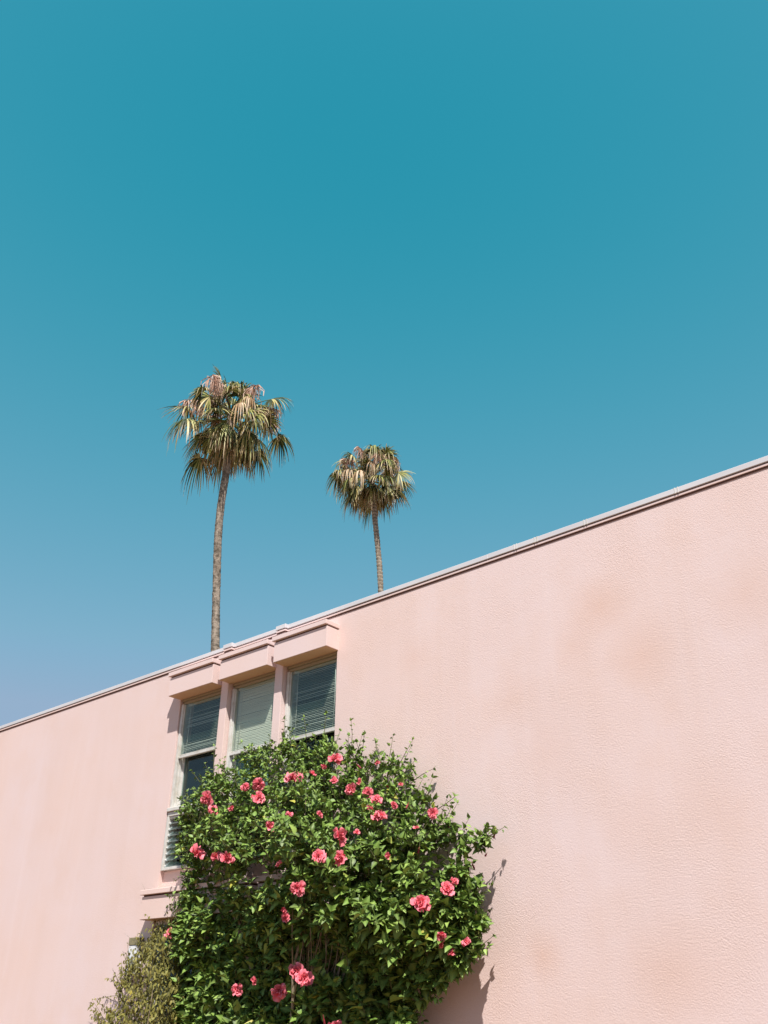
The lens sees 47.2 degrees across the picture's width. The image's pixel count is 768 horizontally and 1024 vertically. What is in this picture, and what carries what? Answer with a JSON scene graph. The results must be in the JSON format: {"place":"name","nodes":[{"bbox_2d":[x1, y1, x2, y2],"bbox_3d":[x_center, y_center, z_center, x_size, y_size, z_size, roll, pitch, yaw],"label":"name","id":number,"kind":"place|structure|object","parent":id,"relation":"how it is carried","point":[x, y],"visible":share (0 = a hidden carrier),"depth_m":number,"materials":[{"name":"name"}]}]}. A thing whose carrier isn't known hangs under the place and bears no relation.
{"place":"outdoors","nodes":[
{"label":"outdoors","id":0,"kind":"place"},
{"bbox_2d":[0,456,767,1023],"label":"apartment building","id":1,"kind":"structure","parent":0,"point":[578,710],"depth_m":8.69,"materials":[{"name":"pink paint"}]},
{"bbox_2d":[126,937,143,974],"bbox_3d":[-3.183,5.664,11.207,0.184,0.422,0.105,-23,-37,35],"label":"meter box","id":2,"kind":"object","parent":1,"relation":"attached to","point":[133,941],"visible":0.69,"depth_m":11.22,"materials":[{"name":"white metal"}]},
{"bbox_2d":[145,920,171,1023],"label":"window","id":3,"kind":"structure","parent":1,"relation":"in","point":[164,921],"depth_m":11.14,"materials":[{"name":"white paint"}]},
{"bbox_2d":[161,812,207,870],"bbox_3d":[-2.540,4.314,11.540,0.951,0.684,0.150,-23,-37,35],"label":"louvre window","id":4,"kind":"structure","parent":1,"relation":"in","point":[171,826],"depth_m":11.75,"materials":[{"name":"white paint"}]},
{"bbox_2d":[167,688,221,816],"bbox_3d":[-2.538,3.303,12.107,0.958,1.633,0.173,-23,-37,35],"label":"window","id":5,"kind":"structure","parent":1,"relation":"in","point":[180,761],"depth_m":12.30,"materials":[{"name":"white paint"}]},
{"bbox_2d":[184,695,220,753],"bbox_3d":[-2.510,2.988,12.285,0.834,0.773,0.042,-23,-37,35],"label":"venetian blind","id":6,"kind":"object","parent":1,"relation":"attached to","point":[204,701],"visible":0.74,"depth_m":12.35,"materials":[{"name":"grey plastic"}]},
{"bbox_2d":[215,802,263,862],"bbox_3d":[-1.710,3.966,10.919,0.924,0.684,0.150,-23,-37,35],"label":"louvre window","id":7,"kind":"structure","parent":1,"relation":"in","point":[243,802],"depth_m":10.99,"materials":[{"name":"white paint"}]},
{"bbox_2d":[221,671,274,805],"bbox_3d":[-1.708,2.954,11.486,0.931,1.633,0.173,-23,-37,35],"label":"window","id":8,"kind":"structure","parent":1,"relation":"in","point":[231,753],"depth_m":11.78,"materials":[{"name":"white paint"}]},
{"bbox_2d":[235,678,274,754],"bbox_3d":[-1.680,2.698,11.631,0.807,0.908,0.042,-23,-37,35],"label":"venetian blind","id":9,"kind":"object","parent":1,"relation":"attached to","point":[257,718],"visible":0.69,"depth_m":11.67,"materials":[{"name":"beige plastic"}]},
{"bbox_2d":[277,785,332,851],"bbox_3d":[-0.894,3.624,10.309,0.912,0.684,0.150,-23,-37,35],"label":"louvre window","id":10,"kind":"structure","parent":1,"relation":"in","point":[279,812],"depth_m":10.57,"materials":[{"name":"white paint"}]},
{"bbox_2d":[280,652,336,792],"bbox_3d":[-0.892,2.613,10.876,0.919,1.633,0.173,-23,-37,35],"label":"window","id":11,"kind":"structure","parent":1,"relation":"in","point":[290,688],"depth_m":11.19,"materials":[{"name":"white paint"}]},
{"bbox_2d":[292,659,336,736],"bbox_3d":[-0.865,2.358,11.020,0.795,0.913,0.042,-23,-37,35],"label":"venetian blind","id":12,"kind":"object","parent":1,"relation":"attached to","point":[316,667],"visible":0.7,"depth_m":11.06,"materials":[{"name":"grey plastic"}]},
{"bbox_2d":[0,0,767,725],"label":"sky","id":13,"kind":"structure","parent":0,"point":[517,250],"materials":[{"name":"blue"}]},
{"label":"ground","id":14,"kind":"structure","parent":0,"visible":0},
{"bbox_2d":[87,882,189,1023],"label":"olive shrub","id":15,"kind":"object","parent":14,"relation":"on","point":[164,999],"visible":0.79,"depth_m":10.49,"materials":[{"name":"green plant"}]},
{"bbox_2d":[160,365,294,651],"bbox_3d":[-6.381,5.168,30.901,5.380,24.692,4.912,-12,-32,21],"label":"palm tree","id":16,"kind":"object","parent":14,"relation":"on","point":[225,446],"visible":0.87,"depth_m":35.17,"materials":[{"name":"green plant"}]},
{"bbox_2d":[163,711,507,1023],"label":"hibiscus bush","id":17,"kind":"object","parent":14,"relation":"on","point":[373,945],"visible":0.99,"depth_m":8.86,"materials":[{"name":"green plant"}]},
{"bbox_2d":[326,444,416,592],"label":"palm tree","id":18,"kind":"object","parent":14,"relation":"on","point":[373,499],"visible":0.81,"depth_m":44.06,"materials":[{"name":"green plant"}]}
]}

